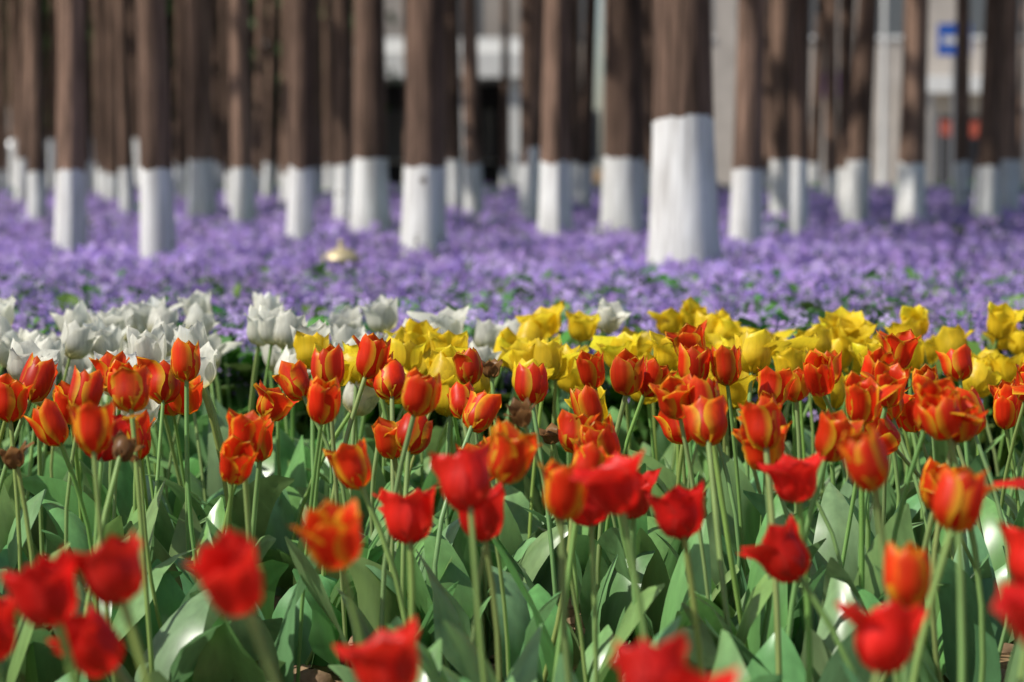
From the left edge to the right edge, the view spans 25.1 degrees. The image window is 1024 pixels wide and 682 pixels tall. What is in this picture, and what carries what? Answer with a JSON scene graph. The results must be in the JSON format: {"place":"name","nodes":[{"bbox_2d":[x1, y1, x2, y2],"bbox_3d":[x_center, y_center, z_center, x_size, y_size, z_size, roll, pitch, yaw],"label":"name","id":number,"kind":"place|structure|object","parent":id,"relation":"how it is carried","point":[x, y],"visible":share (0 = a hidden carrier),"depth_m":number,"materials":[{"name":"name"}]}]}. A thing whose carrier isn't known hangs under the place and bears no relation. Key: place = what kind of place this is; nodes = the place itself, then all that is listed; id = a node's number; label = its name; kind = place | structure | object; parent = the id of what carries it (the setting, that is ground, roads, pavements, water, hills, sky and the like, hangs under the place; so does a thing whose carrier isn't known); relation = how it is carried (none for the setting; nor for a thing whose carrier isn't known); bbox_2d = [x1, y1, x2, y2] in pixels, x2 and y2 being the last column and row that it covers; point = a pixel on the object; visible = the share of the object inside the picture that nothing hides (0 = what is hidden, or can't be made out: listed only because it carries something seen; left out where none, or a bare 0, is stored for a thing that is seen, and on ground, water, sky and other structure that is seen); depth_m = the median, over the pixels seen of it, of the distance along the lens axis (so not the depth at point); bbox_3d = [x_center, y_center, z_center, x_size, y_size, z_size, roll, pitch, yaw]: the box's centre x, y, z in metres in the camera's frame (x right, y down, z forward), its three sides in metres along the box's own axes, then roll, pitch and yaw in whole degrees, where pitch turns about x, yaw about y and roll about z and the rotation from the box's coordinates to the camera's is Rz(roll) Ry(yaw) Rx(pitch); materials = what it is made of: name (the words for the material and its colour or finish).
{"place":"outdoors","nodes":[
{"label":"outdoors","id":0,"kind":"place"},
{"bbox_2d":[7,0,593,183],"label":"building","id":1,"kind":"structure","parent":0,"point":[489,18],"depth_m":70.26,"materials":[{"name":"grey glass"}]},
{"bbox_2d":[0,169,1023,681],"bbox_3d":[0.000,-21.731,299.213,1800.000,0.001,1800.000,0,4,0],"label":"ground","id":2,"kind":"structure","parent":0,"point":[1004,657],"depth_m":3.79,"materials":[{"name":"multicoloured plant"}]},
{"bbox_2d":[0,164,1,190],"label":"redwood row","id":3,"kind":"object","parent":2,"relation":"on","point":[0,178],"visible":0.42,"depth_m":39.24,"materials":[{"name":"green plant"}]},
{"bbox_2d":[0,0,9,185],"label":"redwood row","id":4,"kind":"object","parent":2,"relation":"on","point":[4,162],"visible":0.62,"depth_m":48.41,"materials":[{"name":"brown plant"}]},
{"bbox_2d":[9,0,19,187],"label":"plane tree","id":5,"kind":"object","parent":2,"relation":"on","point":[14,54],"visible":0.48,"depth_m":44.60,"materials":[{"name":"brown plant"}]},
{"bbox_2d":[14,0,26,202],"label":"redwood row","id":6,"kind":"object","parent":2,"relation":"on","point":[21,181],"visible":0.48,"depth_m":27.17,"materials":[{"name":"brown plant"}]},
{"bbox_2d":[8,140,48,184],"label":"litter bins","id":7,"kind":"object","parent":2,"relation":"on","point":[47,154],"visible":0.08,"depth_m":50.42,"materials":[{"name":"grey"}]},
{"bbox_2d":[26,0,47,229],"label":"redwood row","id":8,"kind":"object","parent":2,"relation":"on","point":[36,191],"visible":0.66,"depth_m":18.41,"materials":[{"name":"brown plant"}]},
{"bbox_2d":[48,0,56,187],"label":"plane tree","id":9,"kind":"object","parent":2,"relation":"on","point":[52,91],"visible":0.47,"depth_m":45.51,"materials":[{"name":"brown plant"}]},
{"bbox_2d":[4,0,105,140],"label":"evergreen","id":10,"kind":"object","parent":2,"relation":"on","point":[46,9],"visible":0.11,"depth_m":51.52,"materials":[{"name":"green plant"}]},
{"bbox_2d":[54,0,88,259],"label":"redwood","id":11,"kind":"object","parent":2,"relation":"on","point":[70,227],"visible":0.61,"depth_m":12.23,"materials":[{"name":"brown plant"}]},
{"bbox_2d":[84,24,89,194],"bbox_3d":[-6.352,-10.721,35.452,4.630,17.659,3.055,0,4,0],"label":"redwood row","id":12,"kind":"object","parent":2,"relation":"on","point":[87,178],"visible":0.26,"depth_m":35.79,"materials":[{"name":"brown plant"}]},
{"bbox_2d":[84,0,92,192],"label":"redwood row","id":13,"kind":"object","parent":2,"relation":"on","point":[87,82],"visible":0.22,"depth_m":36.75,"materials":[{"name":"brown plant"}]},
{"bbox_2d":[4,0,174,165],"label":"evergreen","id":14,"kind":"object","parent":2,"relation":"on","point":[91,81],"visible":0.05,"depth_m":52.99,"materials":[{"name":"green plant"}]},
{"bbox_2d":[90,114,94,188],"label":"plane tree","id":15,"kind":"object","parent":2,"relation":"on","point":[93,170],"visible":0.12,"depth_m":44.80,"materials":[{"name":"brown plant"}]},
{"bbox_2d":[91,0,96,188],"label":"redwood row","id":16,"kind":"object","parent":2,"relation":"on","point":[93,40],"visible":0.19,"depth_m":41.75,"materials":[{"name":"brown plant"}]},
{"bbox_2d":[94,0,105,195],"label":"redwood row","id":17,"kind":"object","parent":2,"relation":"on","point":[99,23],"visible":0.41,"depth_m":33.79,"materials":[{"name":"brown plant"}]},
{"bbox_2d":[104,0,119,200],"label":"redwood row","id":18,"kind":"object","parent":2,"relation":"on","point":[112,183],"visible":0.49,"depth_m":29.87,"materials":[{"name":"brown plant"}]},
{"bbox_2d":[115,0,136,216],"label":"redwood","id":19,"kind":"object","parent":2,"relation":"on","point":[127,180],"visible":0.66,"depth_m":21.56,"materials":[{"name":"brown plant"}]},
{"bbox_2d":[129,53,132,131],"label":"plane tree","id":20,"kind":"object","parent":2,"relation":"on","point":[131,99],"visible":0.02,"depth_m":45.99,"materials":[{"name":"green plant"}]},
{"bbox_2d":[128,0,139,186],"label":"plane tree","id":21,"kind":"object","parent":2,"relation":"on","point":[133,49],"visible":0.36,"depth_m":44.97,"materials":[{"name":"brown plant"}]},
{"bbox_2d":[136,0,177,268],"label":"redwood","id":22,"kind":"object","parent":2,"relation":"on","point":[157,221],"visible":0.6,"depth_m":10.84,"materials":[{"name":"brown plant"}]},
{"bbox_2d":[173,53,176,187],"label":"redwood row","id":23,"kind":"object","parent":2,"relation":"on","point":[175,162],"visible":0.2,"depth_m":43.10,"materials":[{"name":"brown plant"}]},
{"bbox_2d":[174,0,187,199],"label":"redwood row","id":24,"kind":"object","parent":2,"relation":"on","point":[181,106],"visible":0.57,"depth_m":31.95,"materials":[{"name":"brown plant"}]},
{"bbox_2d":[187,0,218,223],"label":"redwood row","id":25,"kind":"object","parent":2,"relation":"on","point":[202,193],"visible":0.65,"depth_m":19.62,"materials":[{"name":"brown plant"}]},
{"bbox_2d":[90,0,322,139],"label":"evergreen","id":26,"kind":"object","parent":2,"relation":"on","point":[252,15],"visible":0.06,"depth_m":53.51,"materials":[{"name":"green plant"}]},
{"bbox_2d":[210,0,212,94],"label":"redwood","id":27,"kind":"object","parent":2,"relation":"on","point":[211,15],"visible":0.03,"depth_m":22.40,"materials":[{"name":"brown plant"}]},
{"bbox_2d":[213,0,222,188],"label":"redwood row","id":28,"kind":"object","parent":2,"relation":"on","point":[217,99],"visible":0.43,"depth_m":42.74,"materials":[{"name":"brown plant"}]},
{"bbox_2d":[222,95,224,184],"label":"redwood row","id":29,"kind":"object","parent":2,"relation":"on","point":[223,169],"visible":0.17,"depth_m":48.06,"materials":[{"name":"brown plant"}]},
{"bbox_2d":[219,0,230,207],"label":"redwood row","id":30,"kind":"object","parent":2,"relation":"on","point":[225,35],"visible":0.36,"depth_m":25.30,"materials":[{"name":"brown plant"}]},
{"bbox_2d":[229,0,257,234],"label":"redwood","id":31,"kind":"object","parent":2,"relation":"on","point":[243,201],"visible":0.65,"depth_m":17.47,"materials":[{"name":"brown plant"}]},
{"bbox_2d":[254,0,264,194],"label":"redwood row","id":32,"kind":"object","parent":2,"relation":"on","point":[259,107],"visible":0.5,"depth_m":35.34,"materials":[{"name":"brown plant"}]},
{"bbox_2d":[262,0,276,196],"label":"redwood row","id":33,"kind":"object","parent":2,"relation":"on","point":[268,180],"visible":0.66,"depth_m":33.79,"materials":[{"name":"brown plant"}]},
{"bbox_2d":[278,102,280,183],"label":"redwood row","id":34,"kind":"object","parent":2,"relation":"on","point":[279,147],"visible":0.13,"depth_m":48.05,"materials":[{"name":"brown plant"}]},
{"bbox_2d":[279,150,280,188],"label":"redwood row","id":35,"kind":"object","parent":2,"relation":"on","point":[280,169],"visible":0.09,"depth_m":41.23,"materials":[{"name":"paint"}]},
{"bbox_2d":[280,0,290,203],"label":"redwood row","id":36,"kind":"object","parent":2,"relation":"on","point":[285,49],"visible":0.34,"depth_m":27.91,"materials":[{"name":"brown plant"}]},
{"bbox_2d":[173,0,403,183],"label":"evergreen","id":37,"kind":"object","parent":2,"relation":"on","point":[277,111],"visible":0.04,"depth_m":54.94,"materials":[{"name":"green plant"}]},
{"bbox_2d":[286,0,314,242],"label":"redwood","id":38,"kind":"object","parent":2,"relation":"on","point":[300,213],"visible":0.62,"depth_m":13.85,"materials":[{"name":"brown plant"}]},
{"bbox_2d":[313,123,315,207],"bbox_3d":[-1.958,-8.370,22.977,2.405,14.843,2.932,4,6,43],"label":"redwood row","id":39,"kind":"object","parent":2,"relation":"on","point":[314,172],"visible":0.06,"depth_m":23.36,"materials":[{"name":"brown plant"}]},
{"bbox_2d":[313,0,322,198],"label":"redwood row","id":40,"kind":"object","parent":2,"relation":"on","point":[317,84],"visible":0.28,"depth_m":31.21,"materials":[{"name":"brown plant"}]},
{"bbox_2d":[321,80,322,187],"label":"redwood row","id":41,"kind":"object","parent":2,"relation":"on","point":[321,130],"visible":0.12,"depth_m":46.22,"materials":[{"name":"brown plant"}]},
{"bbox_2d":[44,37,601,185],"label":"building","id":42,"kind":"structure","parent":2,"relation":"on","point":[489,58],"depth_m":64.46,"materials":[{"name":"grey"}]},
{"bbox_2d":[323,0,334,190],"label":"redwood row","id":43,"kind":"object","parent":2,"relation":"on","point":[329,103],"visible":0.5,"depth_m":37.35,"materials":[{"name":"brown plant"}]},
{"bbox_2d":[321,239,361,273],"bbox_3d":[-0.727,-0.186,9.832,0.176,0.495,0.176,0,4,0],"label":"garden lamp","id":44,"kind":"object","parent":2,"relation":"on","point":[341,253],"visible":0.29,"depth_m":9.77,"materials":[{"name":"gold metal"}]},
{"bbox_2d":[334,0,352,221],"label":"redwood","id":45,"kind":"object","parent":2,"relation":"on","point":[343,86],"visible":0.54,"depth_m":18.44,"materials":[{"name":"brown plant"}]},
{"bbox_2d":[349,0,391,235],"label":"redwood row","id":46,"kind":"object","parent":2,"relation":"on","point":[370,201],"visible":0.68,"depth_m":15.99,"materials":[{"name":"brown plant"}]},
{"bbox_2d":[403,0,407,157],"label":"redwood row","id":47,"kind":"object","parent":2,"relation":"on","point":[405,18],"visible":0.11,"depth_m":45.21,"materials":[{"name":"brown plant"}]},
{"bbox_2d":[399,0,447,256],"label":"redwood","id":48,"kind":"object","parent":2,"relation":"on","point":[424,210],"visible":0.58,"depth_m":11.89,"materials":[{"name":"brown plant"}]},
{"bbox_2d":[445,42,445,194],"bbox_3d":[-1.054,-8.801,31.614,2.548,14.416,3.129,-1,4,-16],"label":"redwood row","id":49,"kind":"object","parent":2,"relation":"on","point":[445,114],"visible":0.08,"depth_m":31.85,"materials":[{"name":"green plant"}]},
{"bbox_2d":[445,0,463,211],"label":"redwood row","id":50,"kind":"object","parent":2,"relation":"on","point":[454,185],"visible":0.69,"depth_m":24.47,"materials":[{"name":"brown plant"}]},
{"bbox_2d":[461,0,484,220],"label":"redwood","id":51,"kind":"object","parent":2,"relation":"on","point":[473,192],"visible":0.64,"depth_m":21.60,"materials":[{"name":"brown plant"}]},
{"bbox_2d":[500,0,510,186],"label":"trunk","id":52,"kind":"object","parent":2,"relation":"on","point":[505,179],"visible":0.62,"depth_m":47.17,"materials":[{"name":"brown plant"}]},
{"bbox_2d":[0,180,1023,487],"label":"purple flower bed","id":53,"kind":"object","parent":2,"relation":"on","point":[948,266],"visible":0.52,"depth_m":8.89,"materials":[{"name":"purple plant"}]},
{"bbox_2d":[518,0,540,216],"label":"redwood","id":54,"kind":"object","parent":2,"relation":"on","point":[526,18],"visible":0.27,"depth_m":20.63,"materials":[{"name":"brown plant"}]},
{"bbox_2d":[524,0,543,223],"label":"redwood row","id":55,"kind":"object","parent":2,"relation":"on","point":[532,196],"visible":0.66,"depth_m":18.44,"materials":[{"name":"brown plant"}]},
{"bbox_2d":[541,35,543,124],"bbox_3d":[0.340,-8.492,22.460,3.256,15.165,3.415,-2,5,-25],"label":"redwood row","id":56,"kind":"object","parent":2,"relation":"on","point":[541,97],"visible":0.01,"depth_m":22.94,"materials":[{"name":"brown plant"}]},
{"bbox_2d":[537,0,573,241],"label":"redwood","id":57,"kind":"object","parent":2,"relation":"on","point":[555,214],"visible":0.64,"depth_m":14.69,"materials":[{"name":"brown plant"}]},
{"bbox_2d":[570,0,577,200],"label":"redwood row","id":58,"kind":"object","parent":2,"relation":"on","point":[574,117],"visible":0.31,"depth_m":30.28,"materials":[{"name":"brown plant"}]},
{"bbox_2d":[575,0,580,152],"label":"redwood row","id":59,"kind":"object","parent":2,"relation":"on","point":[578,28],"visible":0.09,"depth_m":35.12,"materials":[{"name":"brown plant"}]},
{"bbox_2d":[575,0,596,208],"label":"redwood","id":60,"kind":"object","parent":2,"relation":"on","point":[584,180],"visible":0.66,"depth_m":24.72,"materials":[{"name":"brown plant"}]},
{"bbox_2d":[602,0,606,179],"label":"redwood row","id":61,"kind":"object","parent":2,"relation":"on","point":[604,28],"visible":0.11,"depth_m":36.52,"materials":[{"name":"plant"}]},
{"bbox_2d":[599,0,645,239],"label":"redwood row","id":62,"kind":"object","parent":2,"relation":"on","point":[622,203],"visible":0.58,"depth_m":15.55,"materials":[{"name":"brown plant"}]},
{"bbox_2d":[274,488,1013,681],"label":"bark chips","id":63,"kind":"object","parent":2,"relation":"on","point":[312,673],"depth_m":3.64,"materials":[{"name":"brown wood"}]},
{"bbox_2d":[642,0,647,191],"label":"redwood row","id":64,"kind":"object","parent":2,"relation":"on","point":[644,149],"visible":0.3,"depth_m":37.79,"materials":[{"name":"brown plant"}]},
{"bbox_2d":[644,0,652,194],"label":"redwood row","id":65,"kind":"object","parent":2,"relation":"on","point":[648,44],"visible":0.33,"depth_m":33.27,"materials":[{"name":"brown plant"}]},
{"bbox_2d":[647,0,722,267],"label":"redwood","id":66,"kind":"object","parent":2,"relation":"on","point":[684,219],"visible":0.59,"depth_m":10.26,"materials":[{"name":"white paint"}]},
{"bbox_2d":[729,0,765,246],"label":"redwood","id":67,"kind":"object","parent":2,"relation":"on","point":[746,215],"visible":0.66,"depth_m":13.49,"materials":[{"name":"brown plant"}]},
{"bbox_2d":[737,0,763,221],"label":"redwood row","id":68,"kind":"object","parent":2,"relation":"on","point":[737,29],"visible":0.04,"depth_m":18.79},
{"bbox_2d":[763,151,763,186],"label":"redwood row","id":69,"kind":"object","parent":2,"relation":"on","point":[763,168],"visible":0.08,"depth_m":41.48,"materials":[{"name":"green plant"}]},
{"bbox_2d":[763,0,770,186],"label":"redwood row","id":70,"kind":"object","parent":2,"relation":"on","point":[767,106],"visible":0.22,"depth_m":43.28,"materials":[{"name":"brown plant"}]},
{"bbox_2d":[768,0,792,219],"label":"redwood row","id":71,"kind":"object","parent":2,"relation":"on","point":[781,33],"visible":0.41,"depth_m":20.68,"materials":[{"name":"brown plant"}]},
{"bbox_2d":[785,0,810,234],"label":"redwood","id":72,"kind":"object","parent":2,"relation":"on","point":[797,217],"visible":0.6,"depth_m":15.33,"materials":[{"name":"brown plant"}]},
{"bbox_2d":[808,0,825,185],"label":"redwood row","id":73,"kind":"object","parent":2,"relation":"on","point":[814,156],"visible":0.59,"depth_m":45.52,"materials":[{"name":"brown plant"}]},
{"bbox_2d":[824,0,837,198],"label":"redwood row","id":74,"kind":"object","parent":2,"relation":"on","point":[831,131],"visible":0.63,"depth_m":31.49,"materials":[{"name":"brown plant"}]},
{"bbox_2d":[836,0,852,211],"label":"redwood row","id":75,"kind":"object","parent":2,"relation":"on","point":[845,56],"visible":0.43,"depth_m":23.00,"materials":[{"name":"brown plant"}]},
{"bbox_2d":[853,0,855,71],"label":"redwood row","id":76,"kind":"object","parent":2,"relation":"on","point":[854,4],"visible":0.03,"depth_m":49.20,"materials":[{"name":"plant"}]},
{"bbox_2d":[840,0,877,229],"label":"redwood","id":77,"kind":"object","parent":2,"relation":"on","point":[855,206],"visible":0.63,"depth_m":18.75,"materials":[{"name":"brown plant"}]},
{"bbox_2d":[870,138,871,185],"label":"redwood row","id":78,"kind":"object","parent":2,"relation":"on","point":[870,166],"visible":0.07,"depth_m":46.64,"materials":[{"name":"plant"}]},
{"bbox_2d":[894,0,928,229],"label":"redwood","id":79,"kind":"object","parent":2,"relation":"on","point":[911,190],"visible":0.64,"depth_m":18.09,"materials":[{"name":"brown plant"}]},
{"bbox_2d":[952,0,969,209],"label":"redwood","id":80,"kind":"object","parent":2,"relation":"on","point":[961,183],"visible":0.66,"depth_m":24.76,"materials":[{"name":"brown plant"}]},
{"bbox_2d":[972,0,1004,218],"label":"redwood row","id":81,"kind":"object","parent":2,"relation":"on","point":[987,193],"visible":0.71,"depth_m":20.79,"materials":[{"name":"brown plant"}]},
{"bbox_2d":[1000,0,1020,215],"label":"redwood","id":82,"kind":"object","parent":2,"relation":"on","point":[1009,179],"visible":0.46,"depth_m":22.49,"materials":[{"name":"brown plant"}]},
{"bbox_2d":[1018,0,1023,188],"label":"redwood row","id":83,"kind":"object","parent":2,"relation":"on","point":[1021,113],"visible":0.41,"depth_m":40.99,"materials":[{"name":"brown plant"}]},
{"bbox_2d":[594,0,602,168],"label":"sky","id":84,"kind":"structure","parent":0,"point":[598,102],"materials":[{"name":"grey"}]},
{"bbox_2d":[711,0,1023,185],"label":"park building","id":85,"kind":"structure","parent":0,"point":[724,50],"depth_m":66.80,"materials":[{"name":"grey concrete"}]},
{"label":"paved square","id":86,"kind":"structure","parent":0,"visible":0},
{"bbox_2d":[823,72,837,96],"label":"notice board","id":87,"kind":"object","parent":86,"relation":"on","point":[824,85],"visible":0.12,"depth_m":53.67,"materials":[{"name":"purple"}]},
{"bbox_2d":[878,0,886,184],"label":"lamp posts","id":88,"kind":"object","parent":86,"relation":"on","point":[882,174],"visible":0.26,"depth_m":55.49,"materials":[{"name":"grey metal"}]},
{"bbox_2d":[937,21,970,181],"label":"sign post","id":89,"kind":"object","parent":86,"relation":"on","point":[946,44],"visible":0.73,"depth_m":54.79,"materials":[{"name":"blue"}]},
{"bbox_2d":[937,114,978,182],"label":"sign","id":90,"kind":"object","parent":86,"relation":"on","point":[944,127],"visible":0.34,"depth_m":57.37,"materials":[{"name":"red"}]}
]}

